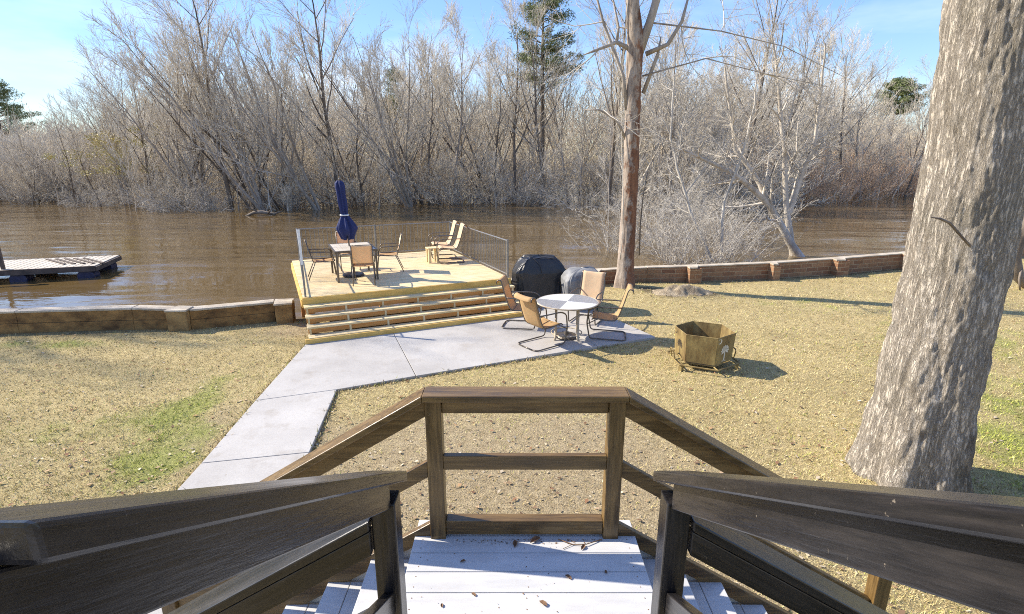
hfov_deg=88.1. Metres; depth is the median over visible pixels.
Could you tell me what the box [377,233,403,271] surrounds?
dining chair
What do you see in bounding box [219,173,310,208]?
bare shrub
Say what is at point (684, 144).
bare sapling
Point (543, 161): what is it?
bare sapling
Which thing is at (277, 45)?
bare tree
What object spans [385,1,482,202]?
bare tree
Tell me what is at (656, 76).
bare tree
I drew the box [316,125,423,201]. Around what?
bare shrub
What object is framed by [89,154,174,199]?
bare shrub
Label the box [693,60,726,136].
bare tree
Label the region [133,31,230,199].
bare tree
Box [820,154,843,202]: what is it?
bare sapling
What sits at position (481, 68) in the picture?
bare tree
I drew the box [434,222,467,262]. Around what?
spring chair
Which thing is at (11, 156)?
bare sapling
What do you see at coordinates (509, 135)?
bare tree
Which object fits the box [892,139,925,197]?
bare sapling
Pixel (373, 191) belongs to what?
bare shrub
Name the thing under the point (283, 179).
bare sapling
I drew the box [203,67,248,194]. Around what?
bare tree
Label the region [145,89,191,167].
bare tree
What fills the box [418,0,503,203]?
bare tree
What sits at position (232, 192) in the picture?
bare shrub
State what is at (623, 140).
bare sapling
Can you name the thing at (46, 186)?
bare shrub
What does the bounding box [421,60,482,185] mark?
bare tree
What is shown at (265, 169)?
bare sapling
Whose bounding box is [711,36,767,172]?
bare tree
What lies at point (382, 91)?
bare tree
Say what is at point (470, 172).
bare sapling
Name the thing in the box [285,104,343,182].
bare sapling
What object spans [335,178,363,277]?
umbrella
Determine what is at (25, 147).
bare shrub
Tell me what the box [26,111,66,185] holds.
bare tree
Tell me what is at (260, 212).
driftwood
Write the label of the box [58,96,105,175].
bare tree
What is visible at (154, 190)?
bare shrub
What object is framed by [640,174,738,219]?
bare shrub
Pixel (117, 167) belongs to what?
bare tree
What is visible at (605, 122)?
bare tree
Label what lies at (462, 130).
bare tree
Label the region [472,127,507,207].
bare sapling
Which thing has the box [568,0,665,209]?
bare tree
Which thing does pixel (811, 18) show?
bare tree
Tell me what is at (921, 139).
bare tree
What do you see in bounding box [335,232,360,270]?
dining chair
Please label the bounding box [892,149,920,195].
bare shrub
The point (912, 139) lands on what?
bare tree
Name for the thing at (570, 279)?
covered grill
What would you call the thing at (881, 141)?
bare tree
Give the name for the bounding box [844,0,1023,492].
broad tree
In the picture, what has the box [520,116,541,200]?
bare sapling
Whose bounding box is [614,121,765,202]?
bare shrub
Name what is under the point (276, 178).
bare shrub
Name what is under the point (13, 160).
bare sapling
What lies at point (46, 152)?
bare sapling
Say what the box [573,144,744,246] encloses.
pale bush
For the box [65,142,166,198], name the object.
bare shrub
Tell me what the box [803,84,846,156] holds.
bare tree
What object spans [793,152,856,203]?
bare shrub
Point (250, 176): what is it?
bare sapling
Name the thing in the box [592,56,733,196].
bare tree
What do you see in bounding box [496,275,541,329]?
spring chair
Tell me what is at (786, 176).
pale tree
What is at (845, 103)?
bare tree
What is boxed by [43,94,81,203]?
bare sapling
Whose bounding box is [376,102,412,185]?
bare sapling
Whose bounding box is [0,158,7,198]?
bare tree
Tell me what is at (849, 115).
bare tree
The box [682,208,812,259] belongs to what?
pale bush
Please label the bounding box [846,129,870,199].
bare sapling
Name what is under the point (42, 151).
bare tree
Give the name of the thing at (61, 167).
bare shrub
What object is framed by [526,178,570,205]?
bare shrub
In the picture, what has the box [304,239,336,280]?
dining chair
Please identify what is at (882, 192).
bare shrub
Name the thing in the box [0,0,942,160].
sky
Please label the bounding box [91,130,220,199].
bare shrub
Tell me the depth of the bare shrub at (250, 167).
56.14 m
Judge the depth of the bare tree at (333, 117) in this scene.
67.64 m
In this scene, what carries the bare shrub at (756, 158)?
on the ground at (548, 430)
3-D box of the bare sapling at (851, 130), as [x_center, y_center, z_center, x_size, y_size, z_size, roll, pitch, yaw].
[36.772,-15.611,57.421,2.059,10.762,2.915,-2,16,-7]
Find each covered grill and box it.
[512,254,565,304]
[561,266,604,309]
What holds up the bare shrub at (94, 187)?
on the river
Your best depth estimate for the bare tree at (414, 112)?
59.00 m
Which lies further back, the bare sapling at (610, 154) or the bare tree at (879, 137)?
the bare tree at (879, 137)
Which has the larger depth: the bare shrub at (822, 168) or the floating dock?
the bare shrub at (822, 168)
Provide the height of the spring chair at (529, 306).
1.031 m
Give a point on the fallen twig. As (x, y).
(578, 544)
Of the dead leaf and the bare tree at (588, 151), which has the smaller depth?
the dead leaf
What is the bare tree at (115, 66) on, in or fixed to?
on the river
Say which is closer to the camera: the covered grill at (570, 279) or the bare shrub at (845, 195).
the covered grill at (570, 279)
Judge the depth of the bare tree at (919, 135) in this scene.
77.39 m
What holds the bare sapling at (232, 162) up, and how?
on the river
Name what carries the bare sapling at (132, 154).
on the river
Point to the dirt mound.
(686, 290)
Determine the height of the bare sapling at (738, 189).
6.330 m
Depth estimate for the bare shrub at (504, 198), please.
53.35 m
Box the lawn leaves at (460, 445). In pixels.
[0,283,1023,613]
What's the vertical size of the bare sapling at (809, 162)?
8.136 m
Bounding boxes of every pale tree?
[639,18,804,259]
[656,45,804,256]
[749,8,874,255]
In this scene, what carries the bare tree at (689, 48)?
on the river
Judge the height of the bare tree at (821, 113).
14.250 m
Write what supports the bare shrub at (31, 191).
on the river
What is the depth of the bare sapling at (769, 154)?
51.71 m
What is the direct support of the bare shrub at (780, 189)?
on the river
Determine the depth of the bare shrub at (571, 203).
48.71 m
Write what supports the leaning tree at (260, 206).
on the river
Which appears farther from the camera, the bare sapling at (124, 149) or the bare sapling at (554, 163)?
the bare sapling at (554, 163)
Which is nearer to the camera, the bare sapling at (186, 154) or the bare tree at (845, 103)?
the bare sapling at (186, 154)
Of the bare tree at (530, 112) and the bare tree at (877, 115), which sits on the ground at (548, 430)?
the bare tree at (530, 112)
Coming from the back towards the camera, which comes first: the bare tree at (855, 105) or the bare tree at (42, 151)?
the bare tree at (855, 105)
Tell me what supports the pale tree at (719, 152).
on the river
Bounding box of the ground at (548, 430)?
[0,164,1023,613]
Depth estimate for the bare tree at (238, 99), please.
57.57 m
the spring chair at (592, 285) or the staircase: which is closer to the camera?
the staircase
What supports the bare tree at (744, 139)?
on the river
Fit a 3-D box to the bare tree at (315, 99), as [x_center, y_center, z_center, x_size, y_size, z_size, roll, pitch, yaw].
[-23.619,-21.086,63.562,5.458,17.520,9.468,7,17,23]
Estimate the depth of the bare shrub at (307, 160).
53.16 m
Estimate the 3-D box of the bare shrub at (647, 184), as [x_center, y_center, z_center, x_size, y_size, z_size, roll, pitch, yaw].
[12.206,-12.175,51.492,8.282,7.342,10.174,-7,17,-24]
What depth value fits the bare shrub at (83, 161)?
59.93 m
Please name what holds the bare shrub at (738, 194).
on the ground at (548, 430)
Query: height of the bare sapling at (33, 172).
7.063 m
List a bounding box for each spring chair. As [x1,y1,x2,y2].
[427,220,459,258]
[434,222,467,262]
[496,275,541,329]
[513,292,567,351]
[568,270,606,324]
[586,283,633,340]
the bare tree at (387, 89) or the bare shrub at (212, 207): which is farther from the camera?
the bare tree at (387, 89)
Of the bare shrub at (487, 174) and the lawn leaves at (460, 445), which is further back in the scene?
the bare shrub at (487, 174)
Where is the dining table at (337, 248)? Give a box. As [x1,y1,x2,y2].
[328,242,378,282]
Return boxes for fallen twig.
[558,539,601,548]
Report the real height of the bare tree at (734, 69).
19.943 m
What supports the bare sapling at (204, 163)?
on the river
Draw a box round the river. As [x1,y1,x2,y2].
[0,187,1023,318]
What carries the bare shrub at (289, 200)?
on the river
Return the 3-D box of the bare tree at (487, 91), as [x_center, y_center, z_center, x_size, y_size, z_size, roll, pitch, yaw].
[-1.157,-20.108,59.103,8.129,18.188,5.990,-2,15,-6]
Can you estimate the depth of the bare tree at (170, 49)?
49.36 m
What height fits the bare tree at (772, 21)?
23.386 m
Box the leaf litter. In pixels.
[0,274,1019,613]
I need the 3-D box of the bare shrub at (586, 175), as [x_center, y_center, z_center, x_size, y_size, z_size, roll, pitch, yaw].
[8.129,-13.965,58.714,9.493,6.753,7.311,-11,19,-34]
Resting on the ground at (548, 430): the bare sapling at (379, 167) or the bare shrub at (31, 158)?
the bare shrub at (31, 158)
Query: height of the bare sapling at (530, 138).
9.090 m
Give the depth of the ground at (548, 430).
7.74 m
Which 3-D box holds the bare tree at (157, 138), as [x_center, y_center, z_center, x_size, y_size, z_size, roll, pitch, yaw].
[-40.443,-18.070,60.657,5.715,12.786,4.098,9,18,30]
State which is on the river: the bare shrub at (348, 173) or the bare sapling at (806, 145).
the bare sapling at (806, 145)
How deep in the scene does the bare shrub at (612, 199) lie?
46.85 m
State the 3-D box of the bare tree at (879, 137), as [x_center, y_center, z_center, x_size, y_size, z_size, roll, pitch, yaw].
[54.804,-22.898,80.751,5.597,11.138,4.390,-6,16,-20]
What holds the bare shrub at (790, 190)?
on the river
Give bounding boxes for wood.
[0,56,927,199]
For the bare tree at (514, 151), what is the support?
on the ground at (548, 430)
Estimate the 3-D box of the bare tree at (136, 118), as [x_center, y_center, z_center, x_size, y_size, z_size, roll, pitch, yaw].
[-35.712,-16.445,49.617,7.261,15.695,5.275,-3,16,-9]
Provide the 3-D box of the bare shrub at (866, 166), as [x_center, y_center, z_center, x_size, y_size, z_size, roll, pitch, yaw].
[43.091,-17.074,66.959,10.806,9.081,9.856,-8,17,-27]
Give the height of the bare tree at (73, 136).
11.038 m
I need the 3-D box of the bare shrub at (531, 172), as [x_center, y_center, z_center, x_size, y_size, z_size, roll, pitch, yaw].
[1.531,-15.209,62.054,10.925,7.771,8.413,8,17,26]
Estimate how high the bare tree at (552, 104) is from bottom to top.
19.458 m
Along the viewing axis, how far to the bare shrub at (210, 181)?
60.21 m
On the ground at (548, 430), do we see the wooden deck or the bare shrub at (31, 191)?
the wooden deck
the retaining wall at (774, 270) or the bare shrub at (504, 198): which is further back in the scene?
the bare shrub at (504, 198)
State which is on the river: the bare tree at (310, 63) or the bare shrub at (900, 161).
the bare tree at (310, 63)
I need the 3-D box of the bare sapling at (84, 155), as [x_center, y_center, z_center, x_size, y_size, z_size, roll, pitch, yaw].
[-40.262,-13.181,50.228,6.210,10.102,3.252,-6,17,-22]
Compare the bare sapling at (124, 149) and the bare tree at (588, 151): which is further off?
the bare tree at (588, 151)
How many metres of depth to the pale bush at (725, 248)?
22.25 m
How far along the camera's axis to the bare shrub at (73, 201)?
50.23 m
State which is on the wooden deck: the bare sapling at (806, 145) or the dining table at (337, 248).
the dining table at (337, 248)
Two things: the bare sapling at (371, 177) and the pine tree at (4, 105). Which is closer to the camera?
the bare sapling at (371, 177)
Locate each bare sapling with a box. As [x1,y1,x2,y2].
[0,133,37,201]
[0,140,30,180]
[16,142,47,204]
[29,127,68,204]
[38,113,128,204]
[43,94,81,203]
[43,95,101,206]
[60,147,81,201]
[100,110,151,210]
[103,122,148,202]
[121,107,158,208]
[140,130,173,201]
[177,141,200,211]
[190,137,219,201]
[214,107,249,209]
[239,158,254,203]
[246,130,279,210]
[266,144,304,210]
[272,118,308,210]
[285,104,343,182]
[310,131,336,206]
[351,121,400,188]
[365,147,376,204]
[366,134,395,208]
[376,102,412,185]
[435,118,453,201]
[461,151,480,186]
[462,105,484,201]
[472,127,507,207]
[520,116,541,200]
[523,123,572,205]
[526,125,543,202]
[545,128,563,206]
[571,93,598,204]
[596,92,624,211]
[616,110,645,179]
[639,87,668,204]
[660,104,715,209]
[676,101,707,202]
[704,136,718,202]
[726,145,773,208]
[743,134,775,208]
[755,133,790,193]
[775,128,844,208]
[790,116,813,202]
[794,85,845,188]
[813,110,843,194]
[817,117,846,201]
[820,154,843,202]
[843,113,864,199]
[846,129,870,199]
[860,134,893,198]
[885,143,913,196]
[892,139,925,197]
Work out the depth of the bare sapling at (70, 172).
53.79 m
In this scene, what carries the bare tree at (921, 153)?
on the river
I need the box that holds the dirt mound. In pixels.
[652,284,712,296]
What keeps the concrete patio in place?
on the ground at (548, 430)
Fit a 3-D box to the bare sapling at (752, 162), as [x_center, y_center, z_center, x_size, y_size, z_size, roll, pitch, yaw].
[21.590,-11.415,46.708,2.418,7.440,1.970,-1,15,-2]
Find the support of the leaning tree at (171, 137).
on the river
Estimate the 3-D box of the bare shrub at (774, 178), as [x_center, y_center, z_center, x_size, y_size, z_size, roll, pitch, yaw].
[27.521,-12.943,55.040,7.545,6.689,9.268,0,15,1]
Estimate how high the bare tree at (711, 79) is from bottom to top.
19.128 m
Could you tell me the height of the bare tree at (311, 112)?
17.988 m
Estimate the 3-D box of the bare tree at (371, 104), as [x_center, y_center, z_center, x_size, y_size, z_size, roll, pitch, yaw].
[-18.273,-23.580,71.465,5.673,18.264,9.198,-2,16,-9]
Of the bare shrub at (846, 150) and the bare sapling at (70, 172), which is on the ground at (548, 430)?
the bare shrub at (846, 150)
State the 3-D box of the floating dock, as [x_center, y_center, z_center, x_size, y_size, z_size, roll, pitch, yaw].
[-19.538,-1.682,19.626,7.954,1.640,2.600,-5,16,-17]
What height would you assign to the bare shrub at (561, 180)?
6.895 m
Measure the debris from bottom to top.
0.003 m
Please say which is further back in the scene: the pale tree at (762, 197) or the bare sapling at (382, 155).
the bare sapling at (382, 155)
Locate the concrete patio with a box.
[148,307,654,613]
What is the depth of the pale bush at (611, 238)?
25.45 m
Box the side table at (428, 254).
[425,246,438,262]
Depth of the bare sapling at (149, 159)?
51.07 m
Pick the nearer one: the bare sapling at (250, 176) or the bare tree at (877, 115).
the bare sapling at (250, 176)
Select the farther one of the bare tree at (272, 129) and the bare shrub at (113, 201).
the bare tree at (272, 129)
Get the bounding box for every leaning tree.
[64,35,223,206]
[83,0,289,210]
[146,0,337,209]
[281,0,445,206]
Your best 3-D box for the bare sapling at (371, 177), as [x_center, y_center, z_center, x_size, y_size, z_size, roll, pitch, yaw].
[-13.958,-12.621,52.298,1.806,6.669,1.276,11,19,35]
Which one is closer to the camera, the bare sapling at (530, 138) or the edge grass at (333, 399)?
the edge grass at (333, 399)
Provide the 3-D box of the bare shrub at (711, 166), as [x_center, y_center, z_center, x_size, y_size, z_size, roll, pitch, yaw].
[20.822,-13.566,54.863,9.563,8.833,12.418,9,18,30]
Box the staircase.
[0,386,1023,613]
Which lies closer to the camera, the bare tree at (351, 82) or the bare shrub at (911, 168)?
the bare tree at (351, 82)
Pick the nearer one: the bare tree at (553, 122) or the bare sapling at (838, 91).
the bare sapling at (838, 91)
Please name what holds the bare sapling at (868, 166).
on the river
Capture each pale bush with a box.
[548,176,682,253]
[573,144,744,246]
[635,182,769,264]
[635,200,803,264]
[637,178,817,243]
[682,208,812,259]
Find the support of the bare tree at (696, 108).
on the river
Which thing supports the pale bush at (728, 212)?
on the ground at (548, 430)
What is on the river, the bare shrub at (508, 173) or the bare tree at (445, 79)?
the bare tree at (445, 79)
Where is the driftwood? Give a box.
[245,208,281,215]
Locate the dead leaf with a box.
[530,535,539,542]
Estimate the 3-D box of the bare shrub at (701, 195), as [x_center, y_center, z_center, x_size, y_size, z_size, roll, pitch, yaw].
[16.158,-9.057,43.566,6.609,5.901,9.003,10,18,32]
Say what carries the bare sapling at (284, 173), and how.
on the river
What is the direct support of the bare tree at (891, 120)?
on the river
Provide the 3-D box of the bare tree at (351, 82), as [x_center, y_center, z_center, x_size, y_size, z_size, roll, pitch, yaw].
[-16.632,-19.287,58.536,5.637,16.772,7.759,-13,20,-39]
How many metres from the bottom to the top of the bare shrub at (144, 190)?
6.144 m
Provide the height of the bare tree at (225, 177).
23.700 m
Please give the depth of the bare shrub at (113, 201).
50.23 m
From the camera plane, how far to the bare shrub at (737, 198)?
45.65 m
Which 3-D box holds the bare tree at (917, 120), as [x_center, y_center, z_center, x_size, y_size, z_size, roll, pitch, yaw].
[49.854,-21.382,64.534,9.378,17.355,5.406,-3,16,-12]
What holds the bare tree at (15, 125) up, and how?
on the river
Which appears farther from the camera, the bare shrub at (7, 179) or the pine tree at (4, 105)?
the pine tree at (4, 105)
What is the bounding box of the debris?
[421,539,599,611]
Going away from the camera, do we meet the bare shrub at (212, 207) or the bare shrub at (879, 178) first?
the bare shrub at (212, 207)
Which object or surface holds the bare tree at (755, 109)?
on the ground at (548, 430)
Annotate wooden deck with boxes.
[291,221,522,344]
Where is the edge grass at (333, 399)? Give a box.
[174,310,644,489]
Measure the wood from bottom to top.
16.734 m
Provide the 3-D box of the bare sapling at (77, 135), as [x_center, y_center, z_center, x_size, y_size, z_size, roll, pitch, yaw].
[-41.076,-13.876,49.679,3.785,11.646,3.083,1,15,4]
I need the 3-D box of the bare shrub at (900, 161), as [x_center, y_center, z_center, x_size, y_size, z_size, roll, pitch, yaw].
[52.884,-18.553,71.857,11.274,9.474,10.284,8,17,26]
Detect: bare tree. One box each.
[0,112,47,169]
[0,130,73,193]
[0,144,40,200]
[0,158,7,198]
[1,137,84,202]
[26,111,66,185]
[45,73,141,202]
[49,110,90,180]
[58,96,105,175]
[67,23,145,168]
[74,42,166,190]
[79,9,303,207]
[91,46,277,206]
[108,0,246,208]
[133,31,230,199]
[136,0,220,205]
[136,53,193,154]
[138,91,171,185]
[141,117,169,188]
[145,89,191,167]
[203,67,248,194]
[212,55,260,192]
[229,0,365,206]
[234,61,385,205]
[235,19,299,171]
[257,74,296,196]
[269,25,455,203]
[271,23,348,201]
[281,54,339,192]
[299,74,338,179]
[303,76,348,160]
[330,55,389,199]
[340,50,411,195]
[355,38,523,201]
[358,59,388,172]
[379,67,406,162]
[383,62,441,167]
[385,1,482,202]
[393,65,455,161]
[397,49,448,194]
[397,50,450,179]
[398,20,484,192]
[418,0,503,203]
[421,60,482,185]
[451,87,474,187]
[459,49,520,191]
[464,40,529,193]
[477,0,587,201]
[478,0,578,202]
[494,102,528,168]
[501,53,559,179]
[511,67,565,182]
[519,27,595,196]
[524,57,575,161]
[566,65,620,195]
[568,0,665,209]
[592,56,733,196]
[596,78,623,188]
[609,22,694,181]
[640,0,708,210]
[640,0,709,205]
[641,67,783,209]
[649,7,707,197]
[668,64,714,187]
[691,52,722,148]
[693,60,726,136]
[695,0,825,205]
[703,62,846,201]
[706,32,768,143]
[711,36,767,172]
[733,28,793,170]
[740,59,869,194]
[741,0,858,207]
[746,64,778,152]
[748,82,833,187]
[787,20,877,197]
[788,64,832,152]
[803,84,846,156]
[808,23,904,197]
[817,78,874,192]
[829,48,901,196]
[830,72,870,150]
[846,69,896,166]
[846,113,916,196]
[865,120,889,157]
[870,108,908,157]
[892,116,927,162]
[894,54,936,194]
[904,76,932,195]
[905,116,927,164]
[911,103,929,147]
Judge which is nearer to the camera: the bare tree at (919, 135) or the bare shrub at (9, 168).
the bare shrub at (9, 168)
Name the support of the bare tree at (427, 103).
on the river
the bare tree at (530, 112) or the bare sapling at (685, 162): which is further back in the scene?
the bare tree at (530, 112)
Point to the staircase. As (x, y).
(301, 535)
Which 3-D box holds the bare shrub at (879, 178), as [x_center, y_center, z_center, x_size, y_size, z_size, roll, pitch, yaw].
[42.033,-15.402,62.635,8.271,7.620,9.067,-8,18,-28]
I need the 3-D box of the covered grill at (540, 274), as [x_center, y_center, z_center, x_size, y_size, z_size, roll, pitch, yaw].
[0.658,-0.717,13.022,1.275,1.176,0.774,-3,16,-12]
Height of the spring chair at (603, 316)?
1.031 m
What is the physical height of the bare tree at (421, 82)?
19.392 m
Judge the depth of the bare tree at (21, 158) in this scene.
56.68 m
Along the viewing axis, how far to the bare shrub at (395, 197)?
52.70 m
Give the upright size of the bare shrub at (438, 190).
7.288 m
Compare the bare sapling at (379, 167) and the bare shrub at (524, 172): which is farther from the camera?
the bare shrub at (524, 172)
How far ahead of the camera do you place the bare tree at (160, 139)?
70.03 m
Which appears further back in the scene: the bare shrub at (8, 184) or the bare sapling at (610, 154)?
the bare shrub at (8, 184)
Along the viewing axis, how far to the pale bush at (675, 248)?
21.93 m
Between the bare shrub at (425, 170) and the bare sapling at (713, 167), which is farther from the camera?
the bare shrub at (425, 170)
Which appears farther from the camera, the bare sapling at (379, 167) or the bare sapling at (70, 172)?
the bare sapling at (70, 172)
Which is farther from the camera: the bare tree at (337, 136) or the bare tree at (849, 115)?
the bare tree at (849, 115)
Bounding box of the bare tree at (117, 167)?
[41,105,162,205]
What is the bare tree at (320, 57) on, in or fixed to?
on the ground at (548, 430)
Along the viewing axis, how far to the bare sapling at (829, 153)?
53.41 m
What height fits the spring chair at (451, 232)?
1.031 m
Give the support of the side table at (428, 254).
on the wooden deck
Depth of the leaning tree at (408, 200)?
44.37 m
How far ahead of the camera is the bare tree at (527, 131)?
60.17 m
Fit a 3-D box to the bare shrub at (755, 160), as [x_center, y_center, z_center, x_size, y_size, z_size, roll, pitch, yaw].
[25.360,-14.284,56.399,13.721,9.759,10.566,11,19,36]
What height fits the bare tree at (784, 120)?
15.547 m
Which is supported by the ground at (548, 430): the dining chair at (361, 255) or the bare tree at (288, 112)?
the bare tree at (288, 112)
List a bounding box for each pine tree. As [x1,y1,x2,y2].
[0,79,48,143]
[506,0,589,196]
[870,76,931,139]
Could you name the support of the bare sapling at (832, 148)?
on the river
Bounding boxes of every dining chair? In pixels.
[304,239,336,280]
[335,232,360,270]
[350,244,375,285]
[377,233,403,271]
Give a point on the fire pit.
(704, 344)
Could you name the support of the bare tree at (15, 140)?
on the river
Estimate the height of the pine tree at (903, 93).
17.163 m
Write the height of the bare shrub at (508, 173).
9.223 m
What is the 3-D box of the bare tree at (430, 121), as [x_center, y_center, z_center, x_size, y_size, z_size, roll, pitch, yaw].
[-12.975,-17.080,51.297,15.369,17.254,11.374,-2,16,-8]
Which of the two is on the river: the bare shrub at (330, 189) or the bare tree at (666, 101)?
the bare tree at (666, 101)
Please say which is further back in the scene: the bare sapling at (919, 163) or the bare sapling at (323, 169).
the bare sapling at (919, 163)
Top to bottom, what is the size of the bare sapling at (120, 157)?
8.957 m
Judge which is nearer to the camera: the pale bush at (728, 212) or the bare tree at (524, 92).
the pale bush at (728, 212)
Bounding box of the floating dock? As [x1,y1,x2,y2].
[0,248,121,281]
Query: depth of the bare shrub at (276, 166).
54.23 m
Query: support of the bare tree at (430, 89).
on the ground at (548, 430)
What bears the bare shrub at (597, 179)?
on the ground at (548, 430)
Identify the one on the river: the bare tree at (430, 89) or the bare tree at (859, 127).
the bare tree at (859, 127)
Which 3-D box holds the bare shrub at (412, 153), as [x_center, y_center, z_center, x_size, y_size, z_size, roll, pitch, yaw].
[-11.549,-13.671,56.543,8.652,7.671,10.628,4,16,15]
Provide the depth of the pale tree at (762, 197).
22.98 m
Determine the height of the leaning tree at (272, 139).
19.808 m
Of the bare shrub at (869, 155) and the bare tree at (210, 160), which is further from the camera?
the bare shrub at (869, 155)
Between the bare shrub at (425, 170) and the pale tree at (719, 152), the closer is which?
the pale tree at (719, 152)
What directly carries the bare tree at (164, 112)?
on the river
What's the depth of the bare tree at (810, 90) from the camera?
61.54 m
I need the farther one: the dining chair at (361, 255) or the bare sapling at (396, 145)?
the bare sapling at (396, 145)
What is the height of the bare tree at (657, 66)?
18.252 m
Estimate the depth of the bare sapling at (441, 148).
52.80 m
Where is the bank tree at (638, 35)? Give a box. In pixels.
[517,0,845,288]
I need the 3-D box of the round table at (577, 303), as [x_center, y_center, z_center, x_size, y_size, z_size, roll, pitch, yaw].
[1.080,0.244,10.419,1.220,0.747,1.220,0,15,0]
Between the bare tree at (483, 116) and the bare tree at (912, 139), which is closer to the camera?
the bare tree at (483, 116)
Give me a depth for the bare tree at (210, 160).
46.55 m
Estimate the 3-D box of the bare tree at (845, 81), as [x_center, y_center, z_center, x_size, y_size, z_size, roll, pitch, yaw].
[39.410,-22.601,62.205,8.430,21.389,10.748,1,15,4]
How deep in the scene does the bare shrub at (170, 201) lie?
46.05 m
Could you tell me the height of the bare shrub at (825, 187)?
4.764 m
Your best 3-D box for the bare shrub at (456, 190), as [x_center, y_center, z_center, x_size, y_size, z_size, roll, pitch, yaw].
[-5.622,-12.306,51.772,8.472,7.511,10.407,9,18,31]
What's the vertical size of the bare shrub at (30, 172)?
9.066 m
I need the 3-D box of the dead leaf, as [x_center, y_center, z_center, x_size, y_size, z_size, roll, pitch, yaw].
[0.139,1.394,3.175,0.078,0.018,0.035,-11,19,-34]
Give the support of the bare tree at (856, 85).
on the ground at (548, 430)
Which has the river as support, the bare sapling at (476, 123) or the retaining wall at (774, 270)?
the bare sapling at (476, 123)
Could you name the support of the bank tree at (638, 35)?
on the ground at (548, 430)
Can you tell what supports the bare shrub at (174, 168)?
on the ground at (548, 430)
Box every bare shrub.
[0,124,113,200]
[0,133,56,184]
[0,137,78,199]
[0,145,116,201]
[0,149,35,201]
[0,150,30,198]
[0,152,40,193]
[0,161,63,204]
[3,173,54,200]
[24,157,114,201]
[49,172,118,207]
[52,164,125,202]
[61,132,182,198]
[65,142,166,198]
[86,172,146,208]
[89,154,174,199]
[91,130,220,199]
[95,160,210,205]
[117,168,203,210]
[121,138,238,206]
[122,156,230,213]
[149,159,219,196]
[173,152,250,203]
[177,177,234,211]
[193,138,307,200]
[205,123,329,200]
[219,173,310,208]
[229,126,333,202]
[239,155,334,206]
[246,163,328,210]
[279,145,389,206]
[299,147,376,198]
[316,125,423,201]
[330,154,401,204]
[358,144,433,202]
[369,145,467,197]
[374,135,481,199]
[375,162,438,204]
[402,151,490,205]
[404,143,504,205]
[425,141,530,201]
[451,127,556,201]
[460,162,530,205]
[486,150,550,195]
[491,143,575,197]
[492,163,555,205]
[521,152,601,199]
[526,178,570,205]
[534,158,618,211]
[545,149,613,199]
[561,139,650,202]
[577,171,663,211]
[607,151,696,206]
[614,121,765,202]
[638,131,762,206]
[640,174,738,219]
[666,164,745,214]
[672,139,760,200]
[672,161,779,212]
[681,131,817,201]
[708,124,781,196]
[713,145,845,210]
[740,149,806,202]
[746,163,812,206]
[757,141,841,194]
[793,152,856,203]
[799,144,838,197]
[804,166,841,198]
[806,139,904,203]
[813,140,883,192]
[815,145,911,198]
[820,128,901,193]
[824,133,910,194]
[836,164,888,197]
[843,145,923,194]
[861,158,916,196]
[882,159,918,195]
[883,135,919,191]
[885,150,920,191]
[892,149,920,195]
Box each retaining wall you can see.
[0,298,295,333]
[501,250,1023,292]
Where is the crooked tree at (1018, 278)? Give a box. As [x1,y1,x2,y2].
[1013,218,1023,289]
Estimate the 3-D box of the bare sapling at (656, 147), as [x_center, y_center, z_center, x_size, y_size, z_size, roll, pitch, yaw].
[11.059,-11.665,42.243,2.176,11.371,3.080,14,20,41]
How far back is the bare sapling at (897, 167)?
63.04 m
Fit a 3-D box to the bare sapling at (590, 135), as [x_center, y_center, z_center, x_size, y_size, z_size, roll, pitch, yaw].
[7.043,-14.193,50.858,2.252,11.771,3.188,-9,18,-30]
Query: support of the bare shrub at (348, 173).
on the ground at (548, 430)
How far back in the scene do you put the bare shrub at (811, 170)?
62.64 m
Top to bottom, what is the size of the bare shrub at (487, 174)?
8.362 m
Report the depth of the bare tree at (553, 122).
66.64 m
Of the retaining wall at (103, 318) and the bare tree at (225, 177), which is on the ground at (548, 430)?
the retaining wall at (103, 318)
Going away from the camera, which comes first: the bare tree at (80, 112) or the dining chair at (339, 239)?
the dining chair at (339, 239)
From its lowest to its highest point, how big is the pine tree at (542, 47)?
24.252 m
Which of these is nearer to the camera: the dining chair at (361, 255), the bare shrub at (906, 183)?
the dining chair at (361, 255)
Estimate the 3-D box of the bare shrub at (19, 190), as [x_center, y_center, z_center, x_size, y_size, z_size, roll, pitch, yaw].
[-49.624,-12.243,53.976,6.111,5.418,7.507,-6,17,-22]
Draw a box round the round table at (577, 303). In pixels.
[537,294,598,340]
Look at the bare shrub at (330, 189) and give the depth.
50.75 m
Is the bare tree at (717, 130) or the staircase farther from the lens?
the bare tree at (717, 130)
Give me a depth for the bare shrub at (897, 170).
67.17 m
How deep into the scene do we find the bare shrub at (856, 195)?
62.84 m
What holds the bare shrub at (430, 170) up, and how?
on the ground at (548, 430)
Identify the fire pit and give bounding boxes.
[666,321,739,371]

